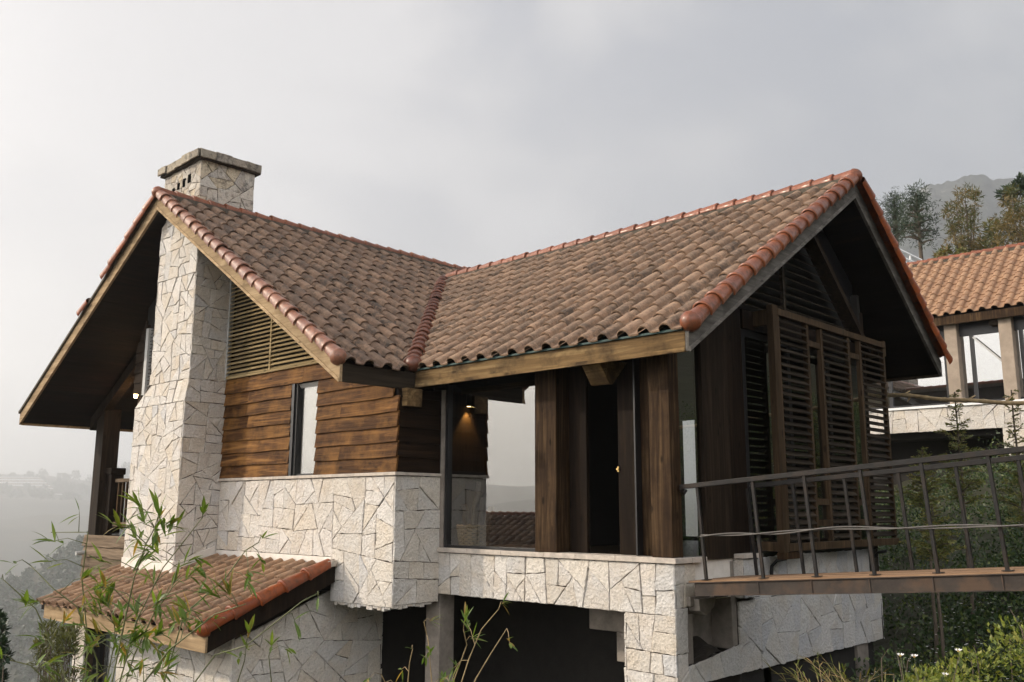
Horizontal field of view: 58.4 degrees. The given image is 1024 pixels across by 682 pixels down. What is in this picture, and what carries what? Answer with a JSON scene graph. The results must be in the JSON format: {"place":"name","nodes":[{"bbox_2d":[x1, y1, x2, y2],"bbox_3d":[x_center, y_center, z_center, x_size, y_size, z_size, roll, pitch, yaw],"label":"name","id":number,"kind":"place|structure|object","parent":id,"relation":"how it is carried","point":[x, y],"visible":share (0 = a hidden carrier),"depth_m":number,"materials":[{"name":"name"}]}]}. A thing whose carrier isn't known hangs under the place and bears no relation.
{"place":"outdoors","nodes":[
{"label":"outdoors","id":0,"kind":"place"},
{"bbox_2d":[0,454,1023,681],"bbox_3d":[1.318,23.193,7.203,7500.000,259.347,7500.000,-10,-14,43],"label":"terrain","id":1,"kind":"structure","parent":0,"point":[25,518],"depth_m":1379.60,"materials":[{"name":"green plant"}]},
{"bbox_2d":[0,608,15,681],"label":"dark shrub","id":2,"kind":"object","parent":1,"relation":"on","point":[4,674],"visible":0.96,"depth_m":7.81,"materials":[{"name":"green plant"}]},
{"bbox_2d":[0,477,53,489],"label":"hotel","id":3,"kind":"structure","parent":1,"relation":"on","point":[36,482],"depth_m":2651.57,"materials":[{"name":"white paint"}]},
{"bbox_2d":[0,499,87,681],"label":"bamboo plant","id":4,"kind":"object","parent":1,"relation":"on","point":[24,599],"visible":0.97,"depth_m":3.83,"materials":[{"name":"green plant"}]},
{"bbox_2d":[29,618,83,681],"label":"feathery bush","id":5,"kind":"object","parent":1,"relation":"on","point":[69,633],"visible":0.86,"depth_m":9.39,"materials":[{"name":"green plant"}]},
{"bbox_2d":[0,531,119,681],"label":"wooded spur","id":6,"kind":"structure","parent":1,"relation":"attached to","point":[35,577],"depth_m":630.69,"materials":[{"name":"green plant"}]},
{"bbox_2d":[0,515,124,681],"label":"woods","id":7,"kind":"object","parent":6,"relation":"on","point":[25,622],"visible":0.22,"depth_m":643.80,"materials":[{"name":"grey plant"}]},
{"bbox_2d":[0,462,129,502],"bbox_3d":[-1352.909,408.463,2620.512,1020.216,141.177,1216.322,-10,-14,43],"label":"trees","id":8,"kind":"object","parent":1,"relation":"on","point":[11,492],"visible":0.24,"depth_m":2623.70,"materials":[{"name":"grey plant"}]},
{"bbox_2d":[0,489,245,681],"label":"bamboo plant","id":9,"kind":"object","parent":1,"relation":"on","point":[134,636],"visible":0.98,"depth_m":3.98,"materials":[{"name":"green plant"}]},
{"bbox_2d":[163,530,318,681],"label":"bamboo plant","id":10,"kind":"object","parent":1,"relation":"on","point":[251,623],"visible":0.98,"depth_m":4.36,"materials":[{"name":"green plant"}]},
{"bbox_2d":[363,645,412,681],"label":"bamboo shoot","id":11,"kind":"object","parent":1,"relation":"on","point":[367,679],"visible":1,"depth_m":4.99,"materials":[{"name":"green plant"}]},
{"bbox_2d":[422,615,448,681],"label":"bamboo shoot","id":12,"kind":"object","parent":1,"relation":"on","point":[428,654],"visible":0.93,"depth_m":5.57,"materials":[{"name":"green plant"}]},
{"bbox_2d":[437,592,508,681],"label":"bamboo shoot","id":13,"kind":"object","parent":1,"relation":"on","point":[466,613],"visible":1,"depth_m":5.28,"materials":[{"name":"green plant"}]},
{"bbox_2d":[18,148,952,681],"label":"stone lodge","id":14,"kind":"structure","parent":1,"relation":"on","point":[296,386],"depth_m":14.64,"materials":[{"name":"tile"}]},
{"bbox_2d":[92,631,119,681],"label":"window","id":15,"kind":"structure","parent":14,"relation":"in","point":[103,653],"depth_m":16.36,"materials":[{"name":"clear glass"}]},
{"bbox_2d":[288,381,317,475],"bbox_3d":[-3.401,1.458,15.268,0.760,1.557,0.190,-10,-14,43],"label":"window","id":16,"kind":"structure","parent":14,"relation":"in","point":[304,396],"depth_m":15.38,"materials":[{"name":"glass"}]},
{"bbox_2d":[452,378,487,471],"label":"wall","id":17,"kind":"structure","parent":14,"relation":"attached to","point":[469,436],"depth_m":14.86,"materials":[{"name":"brown wood"}]},
{"bbox_2d":[456,524,490,545],"bbox_3d":[-0.584,2.968,13.963,0.539,0.342,0.540,-10,-14,43],"label":"wicker basket","id":18,"kind":"object","parent":14,"relation":"on","point":[483,533],"visible":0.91,"depth_m":13.77,"materials":[{"name":"wicker"}]},
{"bbox_2d":[461,504,468,543],"bbox_3d":[-0.703,2.822,14.073,0.175,0.630,0.133,-10,-14,43],"label":"firewood log","id":19,"kind":"object","parent":18,"relation":"in","point":[465,509],"visible":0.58,"depth_m":14.08,"materials":[{"name":"brown wood"}]},
{"bbox_2d":[471,501,478,545],"bbox_3d":[-0.571,2.759,13.873,0.109,0.669,0.184,2,-11,-10],"label":"firewood log","id":20,"kind":"object","parent":18,"relation":"in","point":[474,513],"visible":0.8,"depth_m":13.84,"materials":[{"name":"brown wood"}]},
{"bbox_2d":[469,482,480,543],"bbox_3d":[-0.578,2.646,14.060,0.204,0.960,0.100,-3,-11,16],"label":"firewood log","id":21,"kind":"object","parent":18,"relation":"in","point":[477,491],"visible":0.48,"depth_m":14.08,"materials":[{"name":"brown wood"}]},
{"bbox_2d":[477,497,484,543],"bbox_3d":[-0.490,2.775,14.120,0.088,0.732,0.196,-5,-12,28],"label":"firewood log","id":22,"kind":"object","parent":18,"relation":"in","point":[481,510],"visible":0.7,"depth_m":14.15,"materials":[{"name":"brown wood"}]},
{"bbox_2d":[480,506,493,541],"bbox_3d":[-0.393,2.817,13.960,0.224,0.597,0.095,-2,-11,12],"label":"firewood log","id":23,"kind":"object","parent":18,"relation":"in","point":[489,515],"visible":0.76,"depth_m":13.94,"materials":[{"name":"wood"}]},
{"bbox_2d":[444,385,534,550],"bbox_3d":[-0.319,1.685,13.417,1.860,2.662,0.090,-10,-14,43],"label":"picture window","id":24,"kind":"structure","parent":14,"relation":"in","point":[449,388],"depth_m":13.93,"materials":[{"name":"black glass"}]},
{"bbox_2d":[569,366,589,552],"bbox_3d":[0.916,1.474,12.518,0.300,2.762,0.060,-10,-14,43],"label":"door","id":25,"kind":"structure","parent":14,"relation":"in","point":[578,380],"depth_m":12.45,"materials":[{"name":"brown wood"}]},
{"bbox_2d":[616,359,635,554],"bbox_3d":[1.537,1.371,11.943,0.395,2.762,0.090,-10,-14,43],"label":"door","id":26,"kind":"structure","parent":14,"relation":"in","point":[627,519],"depth_m":11.93,"materials":[{"name":"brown wood"}]},
{"bbox_2d":[740,328,873,554],"bbox_3d":[4.600,1.631,14.095,0.070,3.120,4.090,-10,-14,43],"label":"window","id":27,"kind":"structure","parent":14,"relation":"in","point":[747,334],"depth_m":13.62,"materials":[{"name":"brown wood"}]},
{"bbox_2d":[679,446,1023,596],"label":"footbridge","id":28,"kind":"object","parent":14,"relation":"attached to","point":[972,578],"visible":0.98,"depth_m":9.84,"materials":[{"name":"paint"}]},
{"bbox_2d":[700,524,1023,536],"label":"railing cable","id":29,"kind":"object","parent":28,"relation":"attached to","point":[872,528],"visible":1,"depth_m":9.54,"materials":[{"name":"silver metal"}]},
{"bbox_2d":[474,628,516,681],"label":"bamboo shoot","id":30,"kind":"object","parent":1,"relation":"on","point":[511,645],"visible":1,"depth_m":4.96,"materials":[{"name":"green plant"}]},
{"bbox_2d":[763,651,892,681],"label":"grass tuft","id":31,"kind":"object","parent":1,"relation":"on","point":[806,680],"visible":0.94,"depth_m":9.39,"materials":[{"name":"green plant"}]},
{"bbox_2d":[810,664,907,681],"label":"grass tuft","id":32,"kind":"object","parent":1,"relation":"on","point":[846,677],"visible":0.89,"depth_m":8.99,"materials":[{"name":"green plant"}]},
{"bbox_2d":[876,186,911,246],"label":"pine tree","id":33,"kind":"object","parent":1,"relation":"on","point":[894,205],"visible":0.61,"depth_m":45.75,"materials":[{"name":"green plant"}]},
{"bbox_2d":[897,653,903,679],"bbox_3d":[2.966,3.229,6.849,0.054,1.717,0.048,-3,-11,19],"label":"daisy","id":34,"kind":"object","parent":1,"relation":"on","point":[900,655],"visible":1,"depth_m":6.99,"materials":[{"name":"white plant"}]},
{"bbox_2d":[873,646,932,681],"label":"flowering weed","id":35,"kind":"object","parent":1,"relation":"on","point":[896,663],"visible":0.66,"depth_m":8.18,"materials":[{"name":"green plant"}]},
{"bbox_2d":[911,654,917,681],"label":"daisy","id":36,"kind":"object","parent":1,"relation":"on","point":[915,655],"visible":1,"depth_m":6.99,"materials":[{"name":"white plant"}]},
{"bbox_2d":[894,446,949,661],"bbox_3d":[6.443,3.415,14.135,0.774,3.595,1.009,-10,-14,43],"label":"fir sapling","id":37,"kind":"object","parent":1,"relation":"on","point":[918,501],"visible":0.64,"depth_m":14.28,"materials":[{"name":"green plant"}]},
{"bbox_2d":[823,430,1023,681],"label":"ground cover","id":38,"kind":"object","parent":1,"relation":"on","point":[978,619],"visible":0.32,"depth_m":15.60,"materials":[{"name":"green plant"}]},
{"bbox_2d":[888,179,959,259],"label":"pine tree","id":39,"kind":"object","parent":1,"relation":"on","point":[915,210],"visible":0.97,"depth_m":41.71,"materials":[{"name":"green plant"}]},
{"bbox_2d":[896,499,966,678],"bbox_3d":[5.938,3.780,13.004,0.981,3.025,0.941,4,-11,-19],"label":"fir sapling","id":40,"kind":"object","parent":1,"relation":"on","point":[926,550],"visible":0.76,"depth_m":13.03,"materials":[{"name":"green plant"}]},
{"bbox_2d":[864,464,1023,680],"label":"flowers","id":41,"kind":"object","parent":1,"relation":"on","point":[958,626],"visible":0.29,"depth_m":12.82,"materials":[{"name":"plant"}]},
{"bbox_2d":[867,242,1023,491],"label":"villa","id":42,"kind":"object","parent":1,"relation":"on","point":[974,299],"visible":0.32,"depth_m":26.72,"materials":[{"name":"tile"}]},
{"bbox_2d":[900,249,921,262],"bbox_3d":[14.571,-2.824,34.015,1.281,1.556,0.287,1,-10,-5],"label":"white handrail","id":43,"kind":"object","parent":42,"relation":"on","point":[910,256],"visible":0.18,"depth_m":33.97,"materials":[{"name":"metal"}]},
{"bbox_2d":[867,315,1023,408],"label":"window","id":44,"kind":"structure","parent":42,"relation":"in","point":[980,343],"depth_m":26.44,"materials":[{"name":"clear glass"}]},
{"bbox_2d":[868,391,1023,404],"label":"bamboo rail","id":45,"kind":"object","parent":42,"relation":"attached to","point":[963,400],"visible":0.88,"depth_m":14.81,"materials":[{"name":"brown wood"}]},
{"bbox_2d":[893,609,1023,681],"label":"sunlit bush","id":46,"kind":"object","parent":1,"relation":"on","point":[953,662],"visible":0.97,"depth_m":7.23,"materials":[{"name":"green plant"}]},
{"bbox_2d":[932,236,988,257],"bbox_3d":[18.926,-0.975,38.491,3.926,7.470,1.408,7,-13,-34],"label":"bush","id":47,"kind":"object","parent":1,"relation":"on","point":[942,252],"visible":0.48,"depth_m":38.84,"materials":[{"name":"green plant"}]},
{"bbox_2d":[933,389,989,638],"bbox_3d":[7.497,2.843,15.145,0.862,4.099,0.951,-10,-14,43],"label":"fir sapling","id":48,"kind":"object","parent":1,"relation":"on","point":[959,445],"visible":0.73,"depth_m":15.24,"materials":[{"name":"green plant"}]},
{"bbox_2d":[939,182,988,254],"bbox_3d":[19.690,-2.468,39.498,2.025,9.537,3.901,-6,-12,29],"label":"golden tree","id":49,"kind":"object","parent":1,"relation":"on","point":[970,242],"visible":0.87,"depth_m":39.18,"materials":[{"name":"green plant"}]},
{"bbox_2d":[979,218,1000,247],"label":"olive bush","id":50,"kind":"object","parent":1,"relation":"on","point":[986,230],"visible":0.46,"depth_m":40.35,"materials":[{"name":"green plant"}]},
{"bbox_2d":[984,182,1023,248],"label":"golden tree","id":51,"kind":"object","parent":1,"relation":"on","point":[1014,232],"visible":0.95,"depth_m":37.37,"materials":[{"name":"green plant"}]},
{"bbox_2d":[988,389,1023,532],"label":"fir sapling","id":52,"kind":"object","parent":1,"relation":"on","point":[1014,508],"visible":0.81,"depth_m":14.31,"materials":[{"name":"green plant"}]},
{"bbox_2d":[994,172,1023,237],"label":"dark tree","id":53,"kind":"object","parent":1,"relation":"on","point":[1019,181],"visible":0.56,"depth_m":43.66,"materials":[{"name":"green plant"}]},
{"bbox_2d":[0,0,1023,483],"label":"sky","id":54,"kind":"structure","parent":0,"point":[468,133],"materials":[{"name":"grey"}]},
{"bbox_2d":[890,174,1023,261],"bbox_3d":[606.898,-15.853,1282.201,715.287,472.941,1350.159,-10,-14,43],"label":"mountain","id":55,"kind":"structure","parent":0,"point":[985,183],"depth_m":1277.86,"materials":[{"name":"green plant"}]}
]}

